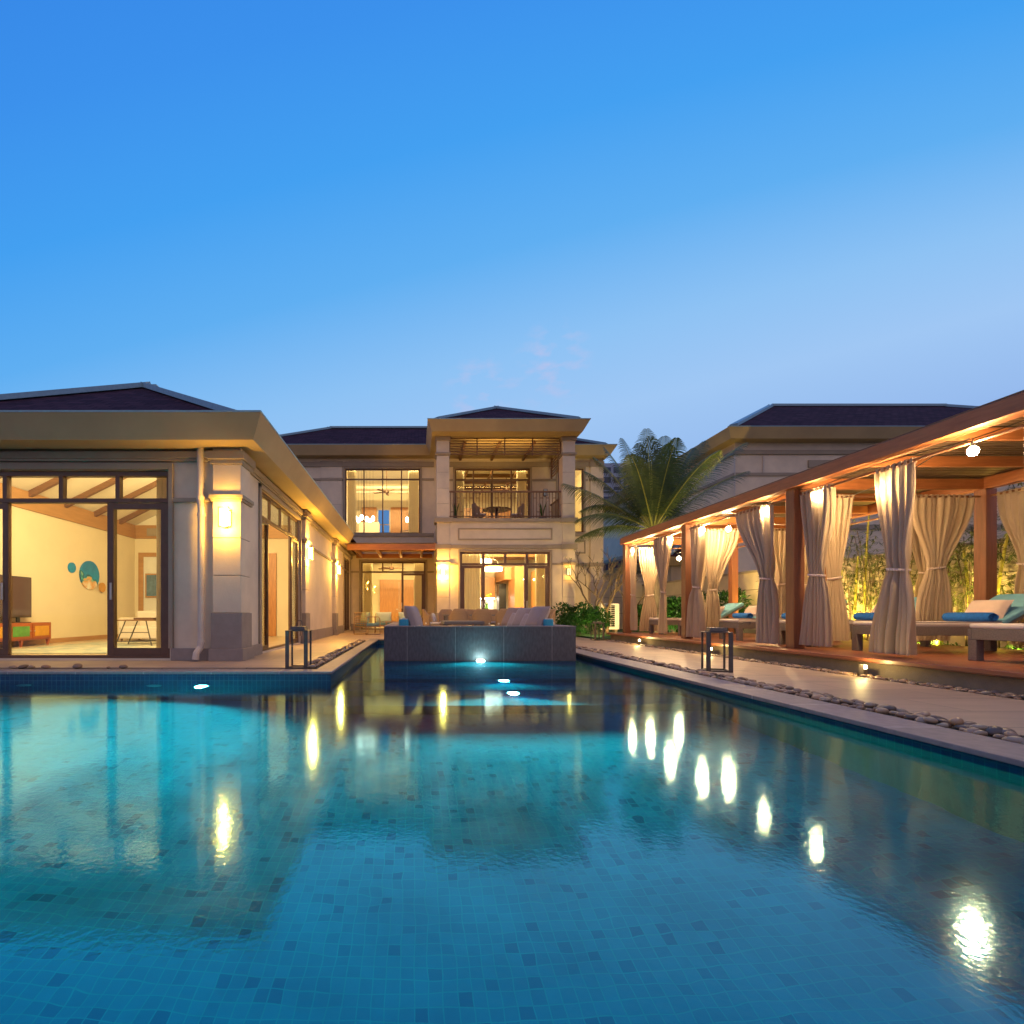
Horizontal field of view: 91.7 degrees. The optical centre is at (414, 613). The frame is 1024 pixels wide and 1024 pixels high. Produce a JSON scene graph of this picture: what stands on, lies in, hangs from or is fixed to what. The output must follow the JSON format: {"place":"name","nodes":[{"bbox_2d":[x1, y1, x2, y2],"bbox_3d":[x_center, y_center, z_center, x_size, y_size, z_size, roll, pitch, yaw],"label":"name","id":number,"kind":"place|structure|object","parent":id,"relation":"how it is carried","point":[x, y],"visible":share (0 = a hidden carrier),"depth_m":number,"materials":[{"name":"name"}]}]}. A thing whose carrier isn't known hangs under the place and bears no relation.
{"place":"outdoors","nodes":[
{"label":"outdoors","id":0,"kind":"place"},
{"bbox_2d":[0,630,383,668],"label":"terrace paving","id":1,"kind":"structure","parent":0,"point":[274,659],"depth_m":7.84,"materials":[{"name":"stone"}]},
{"bbox_2d":[0,382,355,660],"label":"pool pavilion","id":2,"kind":"structure","parent":1,"relation":"on","point":[82,469],"depth_m":8.30,"materials":[{"name":"paint"}]},
{"bbox_2d":[0,622,50,646],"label":"sideboard","id":3,"kind":"object","parent":2,"relation":"on","point":[21,632],"visible":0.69,"depth_m":11.22,"materials":[{"name":"brown wood"}]},
{"bbox_2d":[0,575,31,622],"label":"television","id":4,"kind":"object","parent":3,"relation":"on","point":[21,597],"visible":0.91,"depth_m":11.17,"materials":[{"name":"black plastic"}]},
{"bbox_2d":[12,642,155,653],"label":"floor","id":5,"kind":"structure","parent":2,"relation":"on","point":[91,648],"depth_m":10.42,"materials":[{"name":"beige tile"}]},
{"bbox_2d":[117,618,155,645],"bbox_3d":[-6.525,0.427,11.600,0.950,0.665,0.600,0,0,0],"label":"coffee table","id":6,"kind":"object","parent":5,"relation":"on","point":[144,619],"visible":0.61,"depth_m":11.34,"materials":[{"name":"brown wood"}]},
{"bbox_2d":[0,472,169,657],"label":"sliding door","id":7,"kind":"structure","parent":2,"relation":"in","point":[117,503],"depth_m":8.09,"materials":[{"name":"brown metal"}]},
{"bbox_2d":[68,561,105,591],"bbox_3d":[-9.309,-1.075,13.890,0.079,0.870,1.500,0,0,0],"label":"wall art","id":8,"kind":"object","parent":2,"relation":"attached to","point":[89,576],"depth_m":13.92},
{"bbox_2d":[118,611,155,640],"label":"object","id":9,"kind":"object","parent":2,"relation":"on","point":[129,626],"visible":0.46,"depth_m":13.31,"materials":[{"name":"beige fabric"}]},
{"bbox_2d":[144,557,155,610],"bbox_3d":[-8.520,-0.565,16.282,1.040,2.650,0.035,0,0,0],"label":"doorway","id":10,"kind":"structure","parent":2,"relation":"in","point":[149,562],"depth_m":16.27,"materials":[{"name":"white paint"}]},
{"bbox_2d":[145,574,155,597],"bbox_3d":[-8.725,-0.930,16.205,0.450,0.800,0.040,0,0,0],"label":"framed picture","id":11,"kind":"object","parent":2,"relation":"attached to","point":[150,585],"visible":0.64,"depth_m":16.18},
{"bbox_2d":[156,478,166,647],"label":"window curtain","id":12,"kind":"object","parent":2,"relation":"hanging from","point":[161,487],"depth_m":8.40,"materials":[{"name":"beige fabric"}]},
{"bbox_2d":[218,507,231,528],"bbox_3d":[-3.060,-1.545,7.872,0.180,0.334,0.134,0,0,0],"label":"wall lamp","id":13,"kind":"object","parent":2,"relation":"attached to","point":[225,518],"visible":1,"depth_m":7.82,"materials":[{"name":"glass"}]},
{"bbox_2d":[269,553,275,635],"bbox_3d":[-4.820,-0.630,16.268,0.400,2.760,0.057,0,0,0],"label":"interior door","id":14,"kind":"structure","parent":2,"relation":"in","point":[272,556],"depth_m":16.24,"materials":[{"name":"brown wood"}]},
{"bbox_2d":[262,492,297,650],"bbox_3d":[-3.007,-0.825,10.900,0.085,3.130,3.200,0,0,0],"label":"sliding door","id":15,"kind":"structure","parent":2,"relation":"in","point":[273,514],"depth_m":10.87,"materials":[{"name":"brown metal"}]},
{"bbox_2d":[344,557,348,630],"bbox_3d":[-3.040,-0.825,21.175,0.120,3.130,2.050,0,0,0],"label":"terrace door","id":16,"kind":"structure","parent":2,"relation":"in","point":[346,562],"depth_m":21.46,"materials":[{"name":"wood"}]},
{"bbox_2d":[285,620,311,668],"bbox_3d":[-1.645,0.430,6.930,0.316,0.674,0.316,0,0,0],"label":"lantern","id":17,"kind":"object","parent":1,"relation":"on","point":[299,628],"visible":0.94,"depth_m":6.78,"materials":[{"name":"metal"}]},
{"bbox_2d":[354,612,379,634],"bbox_3d":[-1.750,0.362,17.900,0.694,0.810,0.714,0,0,43],"label":"armchair","id":18,"kind":"object","parent":1,"relation":"on","point":[366,625],"visible":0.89,"depth_m":17.68,"materials":[{"name":"wood"}]},
{"bbox_2d":[422,609,439,625],"bbox_3d":[0.531,0.309,16.000,0.577,0.921,0.623,0,0,0],"label":"dining chair","id":19,"kind":"object","parent":1,"relation":"on","point":[426,618],"visible":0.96,"depth_m":15.75,"materials":[{"name":"wicker"}]},
{"bbox_2d":[280,406,617,629],"bbox_3d":[-0.100,-4.607,24.960,18.400,10.814,11.880,0,0,0],"label":"villa","id":20,"kind":"object","parent":1,"relation":"on","point":[488,450],"visible":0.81,"depth_m":22.50,"materials":[{"name":"paint"}]},
{"bbox_2d":[347,471,355,531],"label":"window curtain","id":21,"kind":"object","parent":20,"relation":"hanging from","point":[351,504],"depth_m":22.98,"materials":[{"name":"fabric"}]},
{"bbox_2d":[364,563,371,627],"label":"window curtain","id":22,"kind":"object","parent":20,"relation":"hanging from","point":[367,591],"depth_m":23.01,"materials":[{"name":"fabric"}]},
{"bbox_2d":[345,469,419,532],"bbox_3d":[-1.490,-5.215,22.680,3.480,2.990,0.100,0,0,0],"label":"upper window","id":23,"kind":"structure","parent":20,"relation":"in","point":[346,470],"depth_m":22.64,"materials":[{"name":"brown metal"}]},
{"bbox_2d":[378,510,388,531],"bbox_3d":[-1.875,-5.180,29.460,0.650,2.100,0.040,0,0,0],"label":"rear window","id":24,"kind":"structure","parent":20,"relation":"in","point":[385,512],"depth_m":29.44,"materials":[{"name":"glass"}]},
{"bbox_2d":[347,543,435,557],"bbox_3d":[-0.970,-2.700,21.050,3.660,0.280,2.940,0,0,0],"label":"timber canopy","id":25,"kind":"object","parent":20,"relation":"attached to","point":[378,548],"visible":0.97,"depth_m":19.63,"materials":[{"name":"brown wood"}]},
{"bbox_2d":[361,561,425,629],"bbox_3d":[-1.000,-0.840,22.667,3.000,3.160,0.125,0,0,0],"label":"terrace door","id":26,"kind":"structure","parent":20,"relation":"in","point":[423,573],"depth_m":22.63,"materials":[{"name":"wood"}]},
{"bbox_2d":[380,580,413,620],"bbox_3d":[-1.035,-0.625,28.665,2.030,2.710,0.230,0,0,0],"label":"timber double door","id":27,"kind":"structure","parent":20,"relation":"in","point":[390,590],"depth_m":28.55,"materials":[{"name":"brown wood"}]},
{"bbox_2d":[408,471,418,531],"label":"window curtain","id":28,"kind":"object","parent":20,"relation":"hanging from","point":[413,505],"depth_m":23.00,"materials":[{"name":"fabric"}]},
{"bbox_2d":[414,563,423,618],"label":"window curtain","id":29,"kind":"object","parent":20,"relation":"hanging from","point":[418,588],"depth_m":22.97,"materials":[{"name":"fabric"}]},
{"bbox_2d":[456,471,463,517],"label":"window curtain","id":30,"kind":"object","parent":20,"relation":"hanging from","point":[459,484],"depth_m":22.98,"materials":[{"name":"fabric"}]},
{"bbox_2d":[462,554,479,625],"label":"window curtain","id":31,"kind":"object","parent":20,"relation":"hanging from","point":[471,588],"depth_m":20.20,"materials":[{"name":"beige fabric"}]},
{"bbox_2d":[455,468,529,517],"bbox_3d":[3.595,-5.265,22.680,3.490,2.930,0.100,0,0,0],"label":"balcony door","id":32,"kind":"structure","parent":20,"relation":"in","point":[491,480],"depth_m":22.63,"materials":[{"name":"brown metal"}]},
{"bbox_2d":[460,552,549,608],"bbox_3d":[3.665,-0.885,19.878,3.650,3.250,0.125,0,0,0],"label":"kitchen door","id":33,"kind":"structure","parent":20,"relation":"in","point":[547,568],"depth_m":19.84,"materials":[{"name":"brown wood"}]},
{"bbox_2d":[517,471,525,517],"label":"window curtain","id":34,"kind":"object","parent":20,"relation":"hanging from","point":[521,485],"depth_m":22.97,"materials":[{"name":"fabric"}]},
{"bbox_2d":[535,554,544,605],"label":"window curtain","id":35,"kind":"object","parent":20,"relation":"hanging from","point":[540,585],"depth_m":20.22,"materials":[{"name":"fabric"}]},
{"bbox_2d":[558,468,582,531],"bbox_3d":[7.220,-5.245,22.680,1.200,2.970,0.100,0,0,0],"label":"upper window","id":36,"kind":"structure","parent":20,"relation":"in","point":[576,469],"depth_m":22.63,"materials":[{"name":"brown metal"}]},
{"bbox_2d":[449,609,468,625],"bbox_3d":[1.380,0.309,15.181,0.623,0.921,0.577,0,0,0],"label":"dining chair","id":37,"kind":"object","parent":1,"relation":"on","point":[459,615],"visible":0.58,"depth_m":14.93,"materials":[{"name":"wicker"}]},
{"bbox_2d":[472,609,491,625],"bbox_3d":[2.070,0.309,15.181,0.623,0.921,0.577,0,0,0],"label":"dining chair","id":38,"kind":"object","parent":1,"relation":"on","point":[485,615],"visible":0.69,"depth_m":14.94,"materials":[{"name":"fabric"}]},
{"bbox_2d":[359,522,379,531],"bbox_3d":[-2.375,-4.220,25.500,1.050,1.020,0.600,0,0,0],"label":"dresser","id":39,"kind":"object","parent":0,"point":[372,526],"visible":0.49,"depth_m":25.20,"materials":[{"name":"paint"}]},
{"bbox_2d":[0,644,1023,1023],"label":"water","id":40,"kind":"structure","parent":0,"point":[370,836],"depth_m":1.85,"materials":[{"name":"blue liquid"}]},
{"bbox_2d":[0,0,1023,462],"label":"sky","id":41,"kind":"structure","parent":0,"point":[685,220],"materials":[{"name":"blue"}]},
{"bbox_2d":[576,629,668,639],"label":"lawn","id":42,"kind":"structure","parent":0,"point":[591,636],"depth_m":18.00,"materials":[{"name":"green plant"}]},
{"bbox_2d":[550,601,593,634],"bbox_3d":[5.825,0.175,17.978,1.723,1.347,1.307,0,0,-28],"label":"shrub","id":43,"kind":"object","parent":42,"relation":"on","point":[580,619],"visible":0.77,"depth_m":17.81,"materials":[{"name":"green plant"}]},
{"bbox_2d":[566,548,621,632],"bbox_3d":[7.209,-0.868,19.181,1.945,3.385,2.337,0,0,-40],"label":"bare tree","id":44,"kind":"object","parent":42,"relation":"on","point":[609,583],"visible":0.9,"depth_m":19.18,"materials":[{"name":"brown plant"}]},
{"bbox_2d":[578,606,613,633],"bbox_3d":[6.764,0.254,18.402,1.518,1.124,1.361,0,0,0],"label":"shrub","id":45,"kind":"object","parent":42,"relation":"on","point":[597,613],"visible":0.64,"depth_m":18.20,"materials":[{"name":"green plant"}]},
{"bbox_2d":[578,555,622,631],"bbox_3d":[8.144,-0.778,20.179,3.086,3.206,2.356,0,0,-41],"label":"bare tree","id":46,"kind":"object","parent":42,"relation":"on","point":[615,590],"visible":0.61,"depth_m":20.14,"materials":[{"name":"brown plant"}]},
{"bbox_2d":[599,603,618,631],"bbox_3d":[8.235,0.175,20.730,0.770,1.210,0.440,0,0,0],"label":"air conditioner","id":47,"kind":"object","parent":42,"relation":"on","point":[614,609],"visible":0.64,"depth_m":20.55,"materials":[{"name":"white paint"}]},
{"bbox_2d":[603,575,643,628],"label":"boundary wall","id":48,"kind":"structure","parent":42,"relation":"on","point":[618,597],"depth_m":24.20,"materials":[{"name":"concrete"}]},
{"bbox_2d":[603,545,680,580],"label":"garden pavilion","id":49,"kind":"structure","parent":42,"relation":"on","point":[674,570],"depth_m":24.00,"materials":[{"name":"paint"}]},
{"bbox_2d":[603,403,1023,575],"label":"neighbour house","id":50,"kind":"structure","parent":42,"relation":"on","point":[783,440],"depth_m":20.50,"materials":[{"name":"paint"}]},
{"bbox_2d":[642,538,1023,648],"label":"garden wall","id":51,"kind":"structure","parent":42,"relation":"on","point":[748,584],"depth_m":12.07,"materials":[{"name":"stone"}]},
{"bbox_2d":[308,641,1023,737],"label":"pebble channel","id":52,"kind":"object","parent":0,"point":[628,659],"depth_m":7.02,"materials":[{"name":"stone"}]},
{"bbox_2d":[308,639,365,667],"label":"canal pebbles","id":53,"kind":"object","parent":52,"relation":"on","point":[327,657],"visible":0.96,"depth_m":8.82,"materials":[{"name":"stone"}]},
{"bbox_2d":[576,645,689,669],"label":"river stones","id":54,"kind":"object","parent":52,"relation":"on","point":[643,660],"visible":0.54,"depth_m":8.92,"materials":[{"name":"stone"}]},
{"bbox_2d":[604,639,881,677],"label":"deck pebbles","id":55,"kind":"object","parent":52,"relation":"on","point":[836,671],"visible":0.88,"depth_m":8.14,"materials":[{"name":"stone"}]},
{"bbox_2d":[576,637,1023,737],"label":"garden path","id":56,"kind":"structure","parent":0,"point":[986,710],"depth_m":5.47,"materials":[{"name":"stone"}]},
{"bbox_2d":[700,622,750,672],"bbox_3d":[4.237,0.469,6.594,0.341,0.737,1.442,0,0,17],"label":"lantern","id":57,"kind":"object","parent":56,"relation":"on","point":[708,631],"visible":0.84,"depth_m":7.00,"materials":[{"name":"metal"}]},
{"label":"pool floor","id":58,"kind":"structure","parent":0,"visible":0},
{"bbox_2d":[0,640,383,682],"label":"pool wall","id":59,"kind":"structure","parent":58,"relation":"on","point":[167,678],"depth_m":6.50,"materials":[{"name":"tile"}]},
{"bbox_2d":[0,669,334,673],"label":"pool coping","id":60,"kind":"object","parent":59,"relation":"on","point":[167,671],"visible":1,"depth_m":6.47,"materials":[{"name":"stone"}]},
{"bbox_2d":[384,622,575,660],"bbox_3d":[1.280,0.818,12.146,3.790,1.145,5.108,0,0,0],"label":"lounge surround","id":61,"kind":"object","parent":58,"relation":"on","point":[554,642],"visible":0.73,"depth_m":9.60,"materials":[{"name":"stone"}]},
{"bbox_2d":[576,654,1023,776],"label":"pool side wall","id":62,"kind":"structure","parent":58,"relation":"on","point":[999,765],"depth_m":3.81,"materials":[{"name":"tile"}]},
{"bbox_2d":[318,639,1023,766],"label":"pool coping side","id":63,"kind":"object","parent":62,"relation":"on","point":[1008,752],"visible":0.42,"depth_m":4.09,"materials":[{"name":"stone"}]},
{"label":"planting bed","id":64,"kind":"structure","parent":0,"visible":0},
{"bbox_2d":[718,587,753,629],"bbox_3d":[10.375,-0.035,16.110,1.368,1.688,1.109,0,0,0],"label":"shrub","id":65,"kind":"object","parent":64,"relation":"on","point":[723,593],"visible":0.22,"depth_m":15.88,"materials":[{"name":"green plant"}]},
{"bbox_2d":[841,526,875,619],"bbox_3d":[10.768,-0.719,12.373,1.250,2.979,2.016,0,0,-12],"label":"bamboo clump","id":66,"kind":"object","parent":64,"relation":"on","point":[855,596],"visible":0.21,"depth_m":11.91,"materials":[{"name":"plant"}]},
{"bbox_2d":[842,515,909,639],"bbox_3d":[10.741,-0.884,11.488,1.368,3.308,1.945,0,0,0],"label":"bamboo clump","id":67,"kind":"object","parent":64,"relation":"on","point":[865,601],"visible":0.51,"depth_m":11.59,"materials":[{"name":"plant"}]},
{"bbox_2d":[855,531,967,642],"bbox_3d":[10.749,-1.009,10.620,1.349,3.560,2.070,0,0,0],"label":"bamboo clump","id":68,"kind":"object","parent":64,"relation":"on","point":[878,576],"visible":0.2,"depth_m":11.12,"materials":[{"name":"green plant"}]},
{"bbox_2d":[910,495,999,644],"bbox_3d":[10.737,-0.985,9.902,1.250,3.512,1.756,0,0,0],"label":"bamboo clump","id":69,"kind":"object","parent":64,"relation":"on","point":[963,553],"visible":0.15,"depth_m":9.60,"materials":[{"name":"green plant"}]},
{"bbox_2d":[947,485,1021,648],"bbox_3d":[10.795,-0.798,9.112,1.544,3.136,1.936,0,0,0],"label":"bamboo clump","id":70,"kind":"object","parent":64,"relation":"on","point":[970,587],"visible":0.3,"depth_m":9.34,"materials":[{"name":"green plant"}]},
{"bbox_2d":[958,482,1022,648],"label":"bamboo clump","id":71,"kind":"object","parent":64,"relation":"on","point":[1002,563],"visible":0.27,"depth_m":8.73,"materials":[{"name":"green plant"}]},
{"label":"ground","id":72,"kind":"structure","parent":0,"visible":0},
{"bbox_2d":[603,463,646,499],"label":"apartment tower","id":73,"kind":"structure","parent":72,"relation":"on","point":[606,480],"depth_m":150.00,"materials":[{"name":"concrete"}]},
{"bbox_2d":[561,428,749,631],"bbox_3d":[8.985,-3.065,17.680,7.279,7.781,3.977,0,0,0],"label":"palm tree","id":74,"kind":"object","parent":72,"relation":"on","point":[656,497],"visible":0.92,"depth_m":17.58,"materials":[{"name":"green plant"}]},
{"bbox_2d":[658,596,680,631],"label":"shrub","id":75,"kind":"object","parent":72,"relation":"on","point":[674,609],"visible":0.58,"depth_m":16.83,"materials":[{"name":"green plant"}]},
{"bbox_2d":[611,635,1023,694],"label":"deck base","id":76,"kind":"object","parent":72,"relation":"on","point":[979,681],"visible":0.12,"depth_m":6.56,"materials":[{"name":"wood"}]},
{"bbox_2d":[606,632,1023,678],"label":"timber deck","id":77,"kind":"structure","parent":76,"relation":"on","point":[1003,662],"depth_m":7.16,"materials":[{"name":"brown wood"}]},
{"bbox_2d":[649,603,744,634],"bbox_3d":[8.250,0.144,14.300,2.460,0.911,0.700,0,0,0],"label":"sun lounger","id":78,"kind":"object","parent":77,"relation":"on","point":[730,609],"visible":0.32,"depth_m":13.99,"materials":[{"name":"grey wicker"}]},
{"bbox_2d":[719,600,848,640],"bbox_3d":[8.350,0.144,11.080,2.460,0.911,0.700,0,0,0],"label":"sun lounger","id":79,"kind":"object","parent":77,"relation":"on","point":[733,623],"visible":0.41,"depth_m":10.74,"materials":[{"name":"wood"}]},
{"bbox_2d":[620,390,1023,648],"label":"cabana pergola","id":80,"kind":"object","parent":77,"relation":"on","point":[990,467],"visible":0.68,"depth_m":8.37,"materials":[{"name":"brown wood"}]},
{"bbox_2d":[628,545,637,629],"bbox_3d":[6.627,-0.781,14.763,0.186,2.562,0.501,0,0,0],"label":"post","id":81,"kind":"object","parent":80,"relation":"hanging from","point":[633,606],"visible":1,"depth_m":14.69,"materials":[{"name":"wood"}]},
{"bbox_2d":[639,547,657,630],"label":"curtain","id":82,"kind":"object","parent":80,"relation":"hanging from","point":[648,571],"visible":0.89,"depth_m":15.14,"materials":[{"name":"fabric"}]},
{"bbox_2d":[653,534,672,632],"bbox_3d":[6.602,-0.771,12.948,0.231,2.582,0.800,0,0,0],"label":"curtain","id":83,"kind":"object","parent":80,"relation":"hanging from","point":[662,546],"visible":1,"depth_m":12.94,"materials":[{"name":"fabric"}]},
{"bbox_2d":[686,523,705,637],"bbox_3d":[6.599,-0.756,11.398,0.264,2.612,0.554,0,0,0],"label":"curtain","id":84,"kind":"object","parent":80,"relation":"hanging from","point":[696,623],"visible":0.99,"depth_m":11.32,"materials":[{"name":"fabric"}]},
{"bbox_2d":[705,528,738,626],"bbox_3d":[7.402,-0.796,11.823,0.861,2.532,0.307,0,0,0],"label":"curtain","id":85,"kind":"object","parent":80,"relation":"hanging from","point":[720,546],"visible":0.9,"depth_m":11.75,"materials":[{"name":"fabric"}]},
{"bbox_2d":[735,502,778,643],"bbox_3d":[6.590,-0.756,9.442,0.305,2.612,1.199,0,0,0],"label":"curtain","id":86,"kind":"object","parent":80,"relation":"hanging from","point":[756,529],"visible":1,"depth_m":9.13,"materials":[{"name":"fabric"}]},
{"bbox_2d":[774,528,785,618],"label":"curtain","id":87,"kind":"object","parent":80,"relation":"hanging from","point":[780,552],"visible":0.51,"depth_m":11.79,"materials":[{"name":"fabric"}]},
{"bbox_2d":[799,483,835,646],"bbox_3d":[6.603,-0.766,8.039,0.186,2.592,0.651,0,0,0],"label":"curtain","id":88,"kind":"object","parent":80,"relation":"hanging from","point":[818,514],"visible":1,"depth_m":7.98,"materials":[{"name":"fabric"}]},
{"bbox_2d":[631,420,1023,551],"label":"string light","id":89,"kind":"object","parent":80,"relation":"hanging from","point":[973,450],"visible":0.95,"depth_m":6.43,"materials":[{"name":"black plastic"}]},
{"bbox_2d":[825,494,853,640],"bbox_3d":[7.261,-0.796,8.458,0.700,2.532,0.154,0,0,0],"label":"curtain","id":90,"kind":"object","parent":80,"relation":"hanging from","point":[834,564],"visible":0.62,"depth_m":8.44,"materials":[{"name":"fabric"}]},
{"bbox_2d":[869,457,916,655],"bbox_3d":[6.583,-0.756,6.682,0.277,2.612,0.612,0,0,0],"label":"curtain","id":91,"kind":"object","parent":80,"relation":"hanging from","point":[893,628],"visible":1,"depth_m":6.64,"materials":[{"name":"fabric"}]},
{"bbox_2d":[912,524,926,596],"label":"curtain","id":92,"kind":"object","parent":80,"relation":"hanging from","point":[919,556],"visible":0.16,"depth_m":9.56,"materials":[{"name":"fabric"}]},
{"bbox_2d":[913,494,974,640],"bbox_3d":[9.140,-0.796,8.472,1.050,2.532,0.229,0,0,0],"label":"curtain","id":93,"kind":"object","parent":80,"relation":"hanging from","point":[940,524],"visible":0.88,"depth_m":8.44,"materials":[{"name":"fabric"}]},
{"bbox_2d":[997,486,1023,644],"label":"curtain","id":94,"kind":"object","parent":80,"relation":"hanging from","point":[1010,504],"visible":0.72,"depth_m":8.02,"materials":[{"name":"fabric"}]},
{"bbox_2d":[779,597,930,646],"bbox_3d":[8.310,0.144,9.180,2.460,0.911,0.700,0,0,0],"label":"sun lounger","id":95,"kind":"object","parent":77,"relation":"on","point":[782,633],"visible":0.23,"depth_m":9.32,"materials":[{"name":"grey wicker"}]},
{"bbox_2d":[852,594,1023,650],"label":"sun lounger","id":96,"kind":"object","parent":77,"relation":"on","point":[1014,613],"visible":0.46,"depth_m":7.32,"materials":[{"name":"grey wicker"}]},
{"bbox_2d":[942,612,998,621],"bbox_3d":[8.640,0.055,7.610,0.179,0.148,0.684,0,0,1],"label":"rolled towel","id":97,"kind":"object","parent":96,"relation":"on","point":[973,616],"visible":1,"depth_m":7.52,"materials":[{"name":"fabric"}]},
{"bbox_2d":[965,600,1013,617],"bbox_3d":[8.920,-0.065,7.610,0.150,0.340,0.560,32,0,0],"label":"pillow","id":98,"kind":"object","parent":96,"relation":"on","point":[1000,608],"visible":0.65,"depth_m":7.50,"materials":[{"name":"fabric"}]},
{"bbox_2d":[968,623,1023,660],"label":"sun lounger","id":99,"kind":"object","parent":77,"relation":"on","point":[979,634],"visible":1,"depth_m":6.08,"materials":[{"name":"white fabric"}]},
{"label":"lounge floor","id":100,"kind":"structure","parent":0,"visible":0},
{"bbox_2d":[399,618,408,625],"bbox_3d":[0.110,0.446,11.500,0.880,0.688,3.000,0,0,0],"label":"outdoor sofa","id":101,"kind":"object","parent":100,"relation":"on","point":[403,622],"visible":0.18,"depth_m":10.02,"materials":[{"name":"blue fabric"}]},
{"bbox_2d":[403,605,422,625],"bbox_3d":[-0.034,0.090,10.350,0.240,0.560,0.520,-22,-8,21],"label":"cushion","id":102,"kind":"object","parent":101,"relation":"on","point":[412,615],"visible":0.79,"depth_m":10.16,"materials":[{"name":"fabric"}]},
{"bbox_2d":[441,621,484,625],"bbox_3d":[1.220,0.490,12.700,1.000,0.600,1.400,0,0,0],"label":"table","id":103,"kind":"object","parent":100,"relation":"on","point":[474,623],"visible":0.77,"depth_m":12.00,"materials":[{"name":"brown wood"}]},
{"bbox_2d":[543,619,552,625],"bbox_3d":[2.405,0.446,11.500,0.910,0.688,3.000,0,0,0],"label":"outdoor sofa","id":104,"kind":"object","parent":100,"relation":"on","point":[547,622],"visible":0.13,"depth_m":10.02,"materials":[{"name":"blue fabric"}]},
{"bbox_2d":[501,607,522,625],"bbox_3d":[2.361,0.090,11.900,0.200,0.560,0.560,31,-12,-21],"label":"cushion","id":105,"kind":"object","parent":104,"relation":"on","point":[507,615],"visible":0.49,"depth_m":11.88,"materials":[{"name":"fabric"}]},
{"bbox_2d":[511,608,531,625],"bbox_3d":[2.458,0.100,11.150,0.200,0.540,0.540,31,-12,-21],"label":"cushion","id":106,"kind":"object","parent":104,"relation":"on","point":[519,615],"visible":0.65,"depth_m":11.10,"materials":[{"name":"fabric"}]},
{"bbox_2d":[524,606,550,625],"bbox_3d":[2.596,0.090,10.350,0.240,0.560,0.540,31,-12,-21],"label":"cushion","id":107,"kind":"object","parent":104,"relation":"on","point":[537,615],"visible":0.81,"depth_m":10.19,"materials":[{"name":"fabric"}]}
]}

